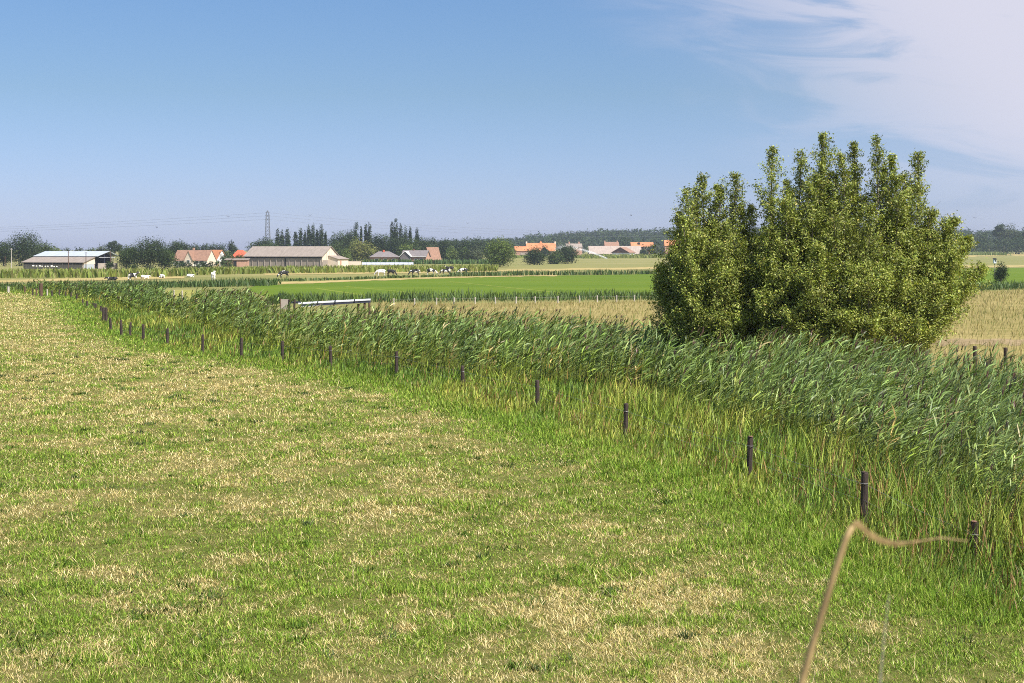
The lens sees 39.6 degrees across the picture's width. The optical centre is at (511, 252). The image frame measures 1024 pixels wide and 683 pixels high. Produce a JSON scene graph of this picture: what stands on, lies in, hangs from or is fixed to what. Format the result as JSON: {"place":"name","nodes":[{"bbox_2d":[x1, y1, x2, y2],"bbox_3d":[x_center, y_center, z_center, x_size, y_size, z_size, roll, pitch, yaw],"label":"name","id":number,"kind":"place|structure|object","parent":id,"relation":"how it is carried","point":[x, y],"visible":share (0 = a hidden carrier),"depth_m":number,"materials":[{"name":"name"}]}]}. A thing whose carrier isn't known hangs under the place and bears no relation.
{"place":"outdoors","nodes":[
{"label":"outdoors","id":0,"kind":"place"},
{"bbox_2d":[165,290,204,304],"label":"field","id":1,"kind":"structure","parent":0,"point":[177,292],"depth_m":188.53,"materials":[{"name":"yellow plant"}]},
{"bbox_2d":[0,290,1023,682],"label":"meadow","id":2,"kind":"structure","parent":0,"point":[404,536],"depth_m":25.85,"materials":[{"name":"plant"}]},
{"bbox_2d":[747,436,752,477],"bbox_3d":[5.676,5.070,33.961,0.166,1.363,0.173,2,0,33],"label":"fence post","id":3,"kind":"object","parent":2,"relation":"on","point":[749,452],"visible":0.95,"depth_m":33.92,"materials":[{"name":"brown wood"}]},
{"bbox_2d":[114,327,982,555],"bbox_3d":[-7.008,5.140,60.876,5.168,0.384,83.479,0,0,-26],"label":"fence wire","id":4,"kind":"object","parent":3,"relation":"attached to","point":[621,421],"visible":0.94,"depth_m":37.37,"materials":[{"name":"grey metal"}]},
{"bbox_2d":[126,325,1022,547],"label":"fence wire","id":5,"kind":"object","parent":3,"relation":"attached to","point":[668,424],"visible":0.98,"depth_m":35.90,"materials":[{"name":"grey metal"}]},
{"bbox_2d":[860,471,868,525],"bbox_3d":[7.037,5.070,28.417,0.172,1.363,0.180,0,-2,19],"label":"fence post","id":6,"kind":"object","parent":2,"relation":"on","point":[864,481],"visible":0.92,"depth_m":28.37,"materials":[{"name":"brown wood"}]},
{"bbox_2d":[0,251,1023,345],"bbox_3d":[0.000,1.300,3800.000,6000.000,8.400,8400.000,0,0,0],"label":"ground","id":7,"kind":"structure","parent":0,"point":[650,262],"depth_m":366.57,"materials":[{"name":"plant"}]},
{"bbox_2d":[0,239,16,265],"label":"tree","id":8,"kind":"object","parent":7,"relation":"on","point":[5,258],"visible":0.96,"depth_m":558.46,"materials":[{"name":"green plant"}]},
{"bbox_2d":[4,230,48,265],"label":"tree","id":9,"kind":"object","parent":7,"relation":"on","point":[24,249],"visible":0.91,"depth_m":562.21,"materials":[{"name":"green plant"}]},
{"bbox_2d":[30,241,54,257],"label":"tree","id":10,"kind":"object","parent":7,"relation":"on","point":[45,247],"visible":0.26,"depth_m":572.78,"materials":[{"name":"green plant"}]},
{"bbox_2d":[21,251,117,268],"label":"barn","id":11,"kind":"structure","parent":7,"relation":"on","point":[88,259],"depth_m":465.83,"materials":[{"name":"metal"}]},
{"bbox_2d":[0,276,183,282],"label":"dry strip","id":12,"kind":"object","parent":7,"relation":"on","point":[92,279],"visible":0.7,"depth_m":283.52,"materials":[{"name":"beige plant"}]},
{"bbox_2d":[0,266,219,277],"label":"maize","id":13,"kind":"object","parent":7,"relation":"on","point":[69,272],"visible":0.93,"depth_m":314.81,"materials":[{"name":"green plant"}]},
{"bbox_2d":[105,240,123,261],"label":"umbrella tree","id":14,"kind":"object","parent":7,"relation":"on","point":[115,247],"visible":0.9,"depth_m":658.50,"materials":[{"name":"green plant"}]},
{"bbox_2d":[113,244,138,268],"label":"tree","id":15,"kind":"object","parent":7,"relation":"on","point":[123,255],"visible":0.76,"depth_m":467.95,"materials":[{"name":"green plant"}]},
{"bbox_2d":[0,277,281,290],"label":"ditch reeds","id":16,"kind":"object","parent":7,"relation":"on","point":[252,281],"visible":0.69,"depth_m":223.69,"materials":[{"name":"green plant"}]},
{"bbox_2d":[126,236,170,267],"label":"tree","id":17,"kind":"object","parent":7,"relation":"on","point":[149,253],"visible":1,"depth_m":460.96,"materials":[{"name":"green plant"}]},
{"bbox_2d":[156,245,178,268],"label":"tree","id":18,"kind":"object","parent":7,"relation":"on","point":[169,259],"visible":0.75,"depth_m":468.92,"materials":[{"name":"green plant"}]},
{"bbox_2d":[166,239,191,256],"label":"tree","id":19,"kind":"object","parent":7,"relation":"on","point":[182,245],"visible":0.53,"depth_m":656.92,"materials":[{"name":"green plant"}]},
{"bbox_2d":[173,260,215,267],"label":"hedge","id":20,"kind":"object","parent":7,"relation":"on","point":[199,265],"visible":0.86,"depth_m":499.59,"materials":[{"name":"green plant"}]},
{"bbox_2d":[173,248,216,265],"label":"house","id":21,"kind":"structure","parent":7,"relation":"on","point":[207,256],"depth_m":557.22,"materials":[{"name":"brown tile"}]},
{"bbox_2d":[212,250,225,261],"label":"outbuilding","id":22,"kind":"structure","parent":7,"relation":"on","point":[217,254],"depth_m":598.35,"materials":[{"name":"orange tile"}]},
{"bbox_2d":[215,259,233,266],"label":"hedge","id":23,"kind":"object","parent":7,"relation":"on","point":[229,264],"visible":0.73,"depth_m":503.70,"materials":[{"name":"green plant"}]},
{"bbox_2d":[225,240,237,254],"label":"tree","id":24,"kind":"object","parent":7,"relation":"on","point":[231,247],"visible":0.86,"depth_m":698.69,"materials":[{"name":"green plant"}]},
{"bbox_2d":[231,258,249,266],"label":"shed","id":25,"kind":"structure","parent":7,"relation":"on","point":[240,262],"depth_m":533.25,"materials":[{"name":"brick"}]},
{"bbox_2d":[265,210,270,238],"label":"pylon","id":26,"kind":"object","parent":7,"relation":"on","point":[268,224],"visible":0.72,"depth_m":1149.45,"materials":[{"name":"metal"}]},
{"bbox_2d":[17,216,736,233],"bbox_3d":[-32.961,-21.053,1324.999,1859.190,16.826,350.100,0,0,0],"label":"power cable","id":27,"kind":"object","parent":26,"relation":"hanging from","point":[297,218],"visible":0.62,"depth_m":1207.21,"materials":[{"name":"metal"}]},
{"bbox_2d":[18,213,756,232],"bbox_3d":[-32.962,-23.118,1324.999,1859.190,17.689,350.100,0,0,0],"label":"power cable","id":28,"kind":"object","parent":26,"relation":"hanging from","point":[308,216],"visible":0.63,"depth_m":1203.82,"materials":[{"name":"metal"}]},
{"bbox_2d":[25,219,953,240],"bbox_3d":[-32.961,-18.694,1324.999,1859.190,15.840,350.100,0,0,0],"label":"power cable","id":29,"kind":"object","parent":26,"relation":"hanging from","point":[316,223],"visible":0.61,"depth_m":1208.18,"materials":[{"name":"metal"}]},
{"bbox_2d":[259,235,279,245],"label":"tree","id":30,"kind":"object","parent":7,"relation":"on","point":[267,241],"visible":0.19,"depth_m":738.97,"materials":[{"name":"green plant"}]},
{"bbox_2d":[284,227,291,245],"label":"poplar","id":31,"kind":"object","parent":7,"relation":"on","point":[287,240],"visible":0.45,"depth_m":779.19,"materials":[{"name":"green plant"}]},
{"bbox_2d":[243,246,348,266],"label":"barn","id":32,"kind":"structure","parent":7,"relation":"on","point":[283,256],"depth_m":539.57,"materials":[{"name":"metal"}]},
{"bbox_2d":[297,228,303,245],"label":"poplar","id":33,"kind":"object","parent":7,"relation":"on","point":[300,238],"visible":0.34,"depth_m":779.45,"materials":[{"name":"green plant"}]},
{"bbox_2d":[306,224,311,245],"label":"poplar","id":34,"kind":"object","parent":7,"relation":"on","point":[308,240],"visible":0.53,"depth_m":779.41,"materials":[{"name":"green plant"}]},
{"bbox_2d":[310,224,315,245],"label":"poplar","id":35,"kind":"object","parent":7,"relation":"on","point":[313,240],"visible":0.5,"depth_m":779.34,"materials":[{"name":"green plant"}]},
{"bbox_2d":[317,224,324,245],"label":"poplar","id":36,"kind":"object","parent":7,"relation":"on","point":[321,239],"visible":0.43,"depth_m":779.28,"materials":[{"name":"green plant"}]},
{"bbox_2d":[280,299,370,322],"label":"ditch crossing","id":37,"kind":"object","parent":7,"relation":"on","point":[283,302],"visible":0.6,"depth_m":107.99,"materials":[{"name":"metal"}]},
{"bbox_2d":[172,264,498,274],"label":"maize","id":38,"kind":"object","parent":7,"relation":"on","point":[226,270],"visible":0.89,"depth_m":386.03,"materials":[{"name":"green plant"}]},
{"bbox_2d":[323,230,349,253],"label":"tree","id":39,"kind":"object","parent":7,"relation":"on","point":[339,238],"visible":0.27,"depth_m":738.35,"materials":[{"name":"green plant"}]},
{"bbox_2d":[329,239,343,255],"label":"tree","id":40,"kind":"object","parent":7,"relation":"on","point":[337,248],"visible":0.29,"depth_m":699.23,"materials":[{"name":"green plant"}]},
{"bbox_2d":[341,248,351,260],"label":"tree","id":41,"kind":"object","parent":7,"relation":"on","point":[346,254],"visible":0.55,"depth_m":609.60,"materials":[{"name":"green plant"}]},
{"bbox_2d":[342,229,359,247],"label":"tree","id":42,"kind":"object","parent":7,"relation":"on","point":[350,238],"visible":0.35,"depth_m":749.38,"materials":[{"name":"green plant"}]},
{"bbox_2d":[346,237,371,261],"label":"willow tree","id":43,"kind":"object","parent":7,"relation":"on","point":[357,251],"visible":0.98,"depth_m":677.86,"materials":[{"name":"green plant"}]},
{"bbox_2d":[271,274,449,280],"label":"ditch reeds","id":44,"kind":"object","parent":7,"relation":"on","point":[359,277],"visible":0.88,"depth_m":287.29,"materials":[{"name":"green plant"}]},
{"bbox_2d":[366,224,372,245],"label":"poplar","id":45,"kind":"object","parent":7,"relation":"on","point":[369,231],"visible":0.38,"depth_m":779.46,"materials":[{"name":"green plant"}]},
{"bbox_2d":[360,239,380,260],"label":"willow tree","id":46,"kind":"object","parent":7,"relation":"on","point":[369,251],"visible":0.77,"depth_m":678.22,"materials":[{"name":"green plant"}]},
{"bbox_2d":[368,233,384,252],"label":"tree","id":47,"kind":"object","parent":7,"relation":"on","point":[374,240],"visible":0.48,"depth_m":738.56,"materials":[{"name":"green plant"}]},
{"bbox_2d":[375,233,392,250],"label":"tree","id":48,"kind":"object","parent":7,"relation":"on","point":[383,244],"visible":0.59,"depth_m":737.55,"materials":[{"name":"green plant"}]},
{"bbox_2d":[370,250,398,261],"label":"bungalow","id":49,"kind":"object","parent":7,"relation":"on","point":[384,254],"visible":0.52,"depth_m":656.22,"materials":[{"name":"brick"}]},
{"bbox_2d":[362,262,413,264],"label":"greenhouse","id":50,"kind":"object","parent":7,"relation":"on","point":[386,263],"visible":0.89,"depth_m":608.71,"materials":[{"name":"glass"}]},
{"bbox_2d":[383,233,405,255],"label":"tree","id":51,"kind":"object","parent":7,"relation":"on","point":[393,248],"visible":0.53,"depth_m":727.01,"materials":[{"name":"green plant"}]},
{"bbox_2d":[392,218,398,239],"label":"poplar","id":52,"kind":"object","parent":7,"relation":"on","point":[395,230],"visible":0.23,"depth_m":779.62,"materials":[{"name":"green plant"}]},
{"bbox_2d":[394,351,398,373],"bbox_3d":[-5.118,5.070,62.978,0.182,1.363,0.184,1,1,9],"label":"fence post","id":53,"kind":"object","parent":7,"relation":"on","point":[396,361],"visible":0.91,"depth_m":62.91,"materials":[{"name":"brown wood"}]},
{"bbox_2d":[395,242,412,258],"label":"tree","id":54,"kind":"object","parent":7,"relation":"on","point":[406,247],"visible":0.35,"depth_m":699.37,"materials":[{"name":"green plant"}]},
{"bbox_2d":[400,235,420,249],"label":"tree","id":55,"kind":"object","parent":7,"relation":"on","point":[415,247],"visible":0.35,"depth_m":729.15,"materials":[{"name":"green plant"}]},
{"bbox_2d":[399,249,430,263],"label":"bungalow","id":56,"kind":"object","parent":7,"relation":"on","point":[413,254],"visible":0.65,"depth_m":651.59,"materials":[{"name":"brick"}]},
{"bbox_2d":[414,236,431,249],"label":"tree","id":57,"kind":"object","parent":7,"relation":"on","point":[422,245],"visible":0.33,"depth_m":737.77,"materials":[{"name":"green plant"}]},
{"bbox_2d":[363,258,496,263],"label":"maize","id":58,"kind":"object","parent":7,"relation":"on","point":[452,261],"visible":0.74,"depth_m":638.89,"materials":[{"name":"green plant"}]},
{"bbox_2d":[425,247,441,260],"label":"steep house","id":59,"kind":"structure","parent":7,"relation":"on","point":[434,253],"depth_m":663.90,"materials":[{"name":"brown tile"}]},
{"bbox_2d":[437,238,457,259],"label":"tree","id":60,"kind":"object","parent":7,"relation":"on","point":[444,244],"visible":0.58,"depth_m":737.94,"materials":[{"name":"green plant"}]},
{"bbox_2d":[443,246,458,259],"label":"tree","id":61,"kind":"object","parent":7,"relation":"on","point":[450,254],"visible":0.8,"depth_m":707.86,"materials":[{"name":"green plant"}]},
{"bbox_2d":[450,238,467,260],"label":"tree","id":62,"kind":"object","parent":7,"relation":"on","point":[456,244],"visible":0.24,"depth_m":758.51,"materials":[{"name":"green plant"}]},
{"bbox_2d":[264,267,655,274],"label":"dry strip","id":63,"kind":"object","parent":7,"relation":"on","point":[477,271],"visible":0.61,"depth_m":422.66,"materials":[{"name":"beige plant"}]},
{"bbox_2d":[455,246,469,260],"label":"tree","id":64,"kind":"object","parent":7,"relation":"on","point":[461,256],"visible":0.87,"depth_m":708.73,"materials":[{"name":"green plant"}]},
{"bbox_2d":[458,236,472,259],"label":"tree","id":65,"kind":"object","parent":7,"relation":"on","point":[468,244],"visible":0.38,"depth_m":757.80,"materials":[{"name":"green plant"}]},
{"bbox_2d":[466,246,483,260],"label":"tree","id":66,"kind":"object","parent":7,"relation":"on","point":[475,254],"visible":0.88,"depth_m":708.93,"materials":[{"name":"green plant"}]},
{"bbox_2d":[470,236,489,257],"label":"tree","id":67,"kind":"object","parent":7,"relation":"on","point":[477,244],"visible":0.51,"depth_m":758.83,"materials":[{"name":"green plant"}]},
{"bbox_2d":[479,235,518,266],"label":"tree","id":68,"kind":"object","parent":7,"relation":"on","point":[499,252],"visible":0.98,"depth_m":518.44,"materials":[{"name":"green plant"}]},
{"bbox_2d":[521,245,546,264],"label":"tree","id":69,"kind":"object","parent":7,"relation":"on","point":[535,256],"visible":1,"depth_m":608.62,"materials":[{"name":"green plant"}]},
{"bbox_2d":[514,241,555,255],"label":"farmhouse","id":70,"kind":"object","parent":7,"relation":"on","point":[520,250],"visible":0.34,"depth_m":970.76,"materials":[{"name":"brick"}]},
{"bbox_2d":[535,380,539,407],"bbox_3d":[0.885,5.095,49.372,0.179,1.313,0.180,0,-1,-43],"label":"fence post","id":71,"kind":"object","parent":7,"relation":"on","point":[537,394],"visible":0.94,"depth_m":49.30,"materials":[{"name":"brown wood"}]},
{"bbox_2d":[546,249,566,263],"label":"tree","id":72,"kind":"object","parent":7,"relation":"on","point":[554,258],"visible":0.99,"depth_m":638.58,"materials":[{"name":"green plant"}]},
{"bbox_2d":[553,244,578,263],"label":"tree","id":73,"kind":"object","parent":7,"relation":"on","point":[570,252],"visible":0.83,"depth_m":648.01,"materials":[{"name":"green plant"}]},
{"bbox_2d":[565,242,582,254],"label":"house","id":74,"kind":"structure","parent":7,"relation":"on","point":[579,246],"depth_m":1086.89,"materials":[{"name":"brick"}]},
{"bbox_2d":[603,241,618,245],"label":"house","id":75,"kind":"structure","parent":7,"relation":"on","point":[611,243],"depth_m":1118.15,"materials":[{"name":"brick"}]},
{"bbox_2d":[588,246,640,254],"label":"farm shed","id":76,"kind":"structure","parent":7,"relation":"on","point":[598,250],"depth_m":1025.67,"materials":[{"name":"concrete"}]},
{"bbox_2d":[578,253,667,258],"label":"maize","id":77,"kind":"object","parent":7,"relation":"on","point":[640,255],"visible":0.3,"depth_m":888.93,"materials":[{"name":"green plant"}]},
{"bbox_2d":[611,247,635,254],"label":"farm hall","id":78,"kind":"structure","parent":7,"relation":"on","point":[622,250],"depth_m":994.15,"materials":[{"name":"brown tile"}]},
{"bbox_2d":[615,237,632,245],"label":"tree","id":79,"kind":"object","parent":7,"relation":"on","point":[621,241],"visible":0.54,"depth_m":1248.21,"materials":[{"name":"green plant"}]},
{"bbox_2d":[623,403,628,437],"bbox_3d":[3.341,5.094,41.787,0.164,1.313,0.167,1,1,-21],"label":"fence post","id":80,"kind":"object","parent":7,"relation":"on","point":[625,421],"visible":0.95,"depth_m":41.73,"materials":[{"name":"brown wood"}]},
{"bbox_2d":[630,242,652,253],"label":"house","id":81,"kind":"structure","parent":7,"relation":"on","point":[647,244],"depth_m":1087.85,"materials":[{"name":"brick"}]},
{"bbox_2d":[263,279,1023,305],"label":"ditch reeds","id":82,"kind":"object","parent":7,"relation":"on","point":[565,296],"visible":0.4,"depth_m":161.06,"materials":[{"name":"green plant"}]},
{"bbox_2d":[647,243,660,253],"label":"tree","id":83,"kind":"object","parent":7,"relation":"on","point":[656,249],"visible":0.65,"depth_m":1018.42,"materials":[{"name":"green plant"}]},
{"bbox_2d":[376,225,1023,250],"bbox_3d":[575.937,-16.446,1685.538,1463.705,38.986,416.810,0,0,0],"label":"woods","id":84,"kind":"object","parent":7,"relation":"on","point":[595,238],"visible":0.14,"depth_m":1651.25,"materials":[{"name":"green plant"}]},
{"bbox_2d":[450,265,957,276],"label":"ditch reeds","id":85,"kind":"object","parent":7,"relation":"on","point":[520,273],"visible":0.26,"depth_m":336.05,"materials":[{"name":"green plant"}]},
{"bbox_2d":[969,520,978,561],"bbox_3d":[8.199,5.260,25.247,0.166,0.983,0.160,0,1,-18],"label":"fence post","id":86,"kind":"object","parent":7,"relation":"on","point":[973,525],"visible":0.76,"depth_m":25.20,"materials":[{"name":"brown wood"}]},
{"bbox_2d":[968,251,1010,255],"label":"maize","id":87,"kind":"object","parent":7,"relation":"on","point":[988,253],"visible":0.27,"depth_m":1073.28,"materials":[{"name":"green plant"}]},
{"bbox_2d":[967,253,1023,256],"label":"dry strip","id":88,"kind":"object","parent":7,"relation":"on","point":[1014,254],"visible":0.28,"depth_m":1062.00,"materials":[{"name":"beige plant"}]},
{"bbox_2d":[957,231,1023,253],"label":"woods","id":89,"kind":"object","parent":88,"relation":"on","point":[999,246],"visible":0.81,"depth_m":1174.82,"materials":[{"name":"green plant"}]},
{"bbox_2d":[992,224,1004,243],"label":"tree","id":90,"kind":"object","parent":88,"relation":"on","point":[996,231],"visible":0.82,"depth_m":1198.28,"materials":[{"name":"green plant"}]},
{"bbox_2d":[993,223,1019,247],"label":"tree","id":91,"kind":"object","parent":88,"relation":"on","point":[1008,234],"visible":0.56,"depth_m":1201.41,"materials":[{"name":"green plant"}]},
{"bbox_2d":[1009,230,1022,253],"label":"tree","id":92,"kind":"object","parent":88,"relation":"on","point":[1018,235],"visible":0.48,"depth_m":1198.88,"materials":[{"name":"green plant"}]},
{"bbox_2d":[0,0,1023,250],"label":"sky","id":93,"kind":"structure","parent":0,"point":[547,117],"materials":[{"name":"blue"}]},
{"bbox_2d":[87,296,1023,591],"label":"ditch bed","id":94,"kind":"object","parent":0,"point":[357,350],"visible":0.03,"depth_m":53.05,"materials":[{"name":"brown soil"}]},
{"bbox_2d":[0,278,1023,525],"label":"reeds","id":95,"kind":"object","parent":94,"relation":"on","point":[762,374],"visible":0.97,"depth_m":48.59,"materials":[{"name":"green plant"}]},
{"bbox_2d":[0,285,1023,621],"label":"sedge","id":96,"kind":"object","parent":94,"relation":"on","point":[890,499],"visible":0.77,"depth_m":36.55,"materials":[{"name":"green plant"}]},
{"bbox_2d":[292,304,1016,401],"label":"plumed reeds","id":97,"kind":"object","parent":94,"relation":"on","point":[652,329],"visible":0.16,"depth_m":71.80,"materials":[{"name":"green plant"}]},
{"bbox_2d":[246,268,1023,298],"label":"green field","id":98,"kind":"structure","parent":0,"point":[637,283],"depth_m":233.35,"materials":[{"name":"green plant"}]},
{"bbox_2d":[278,274,556,283],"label":"dry strip","id":99,"kind":"object","parent":98,"relation":"on","point":[293,282],"visible":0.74,"depth_m":283.52,"materials":[{"name":"beige plant"}]},
{"bbox_2d":[990,261,1008,282],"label":"shrub","id":100,"kind":"object","parent":98,"relation":"on","point":[1000,273],"visible":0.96,"depth_m":244.57,"materials":[{"name":"green plant"}]},
{"bbox_2d":[371,288,1023,441],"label":"hay field","id":101,"kind":"structure","parent":0,"point":[1007,335],"depth_m":123.32,"materials":[{"name":"beige plant"}]},
{"bbox_2d":[642,171,778,390],"bbox_3d":[8.165,1.165,56.388,6.202,8.918,4.879,0,0,0],"label":"willow bush","id":102,"kind":"object","parent":101,"relation":"on","point":[698,284],"visible":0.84,"depth_m":55.55,"materials":[{"name":"green plant"}]},
{"bbox_2d":[740,131,991,391],"bbox_3d":[13.866,0.410,55.669,10.153,10.446,6.665,0,0,0],"label":"willow bush","id":103,"kind":"object","parent":101,"relation":"on","point":[897,275],"visible":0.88,"depth_m":54.77,"materials":[{"name":"green plant"}]},
{"bbox_2d":[933,338,1023,345],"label":"dirt track","id":104,"kind":"structure","parent":0,"point":[973,341],"depth_m":87.33,"materials":[{"name":"soil"}]},
{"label":"bank","id":105,"kind":"structure","parent":0,"visible":0},
{"bbox_2d":[798,520,965,682],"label":"dry reed stem","id":106,"kind":"object","parent":105,"relation":"on","point":[826,600],"visible":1,"depth_m":1.55,"materials":[{"name":"plant"}]},
{"bbox_2d":[879,594,889,682],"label":"dry reed stem","id":107,"kind":"object","parent":105,"relation":"on","point":[880,673],"visible":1,"depth_m":1.70,"materials":[{"name":"plant"}]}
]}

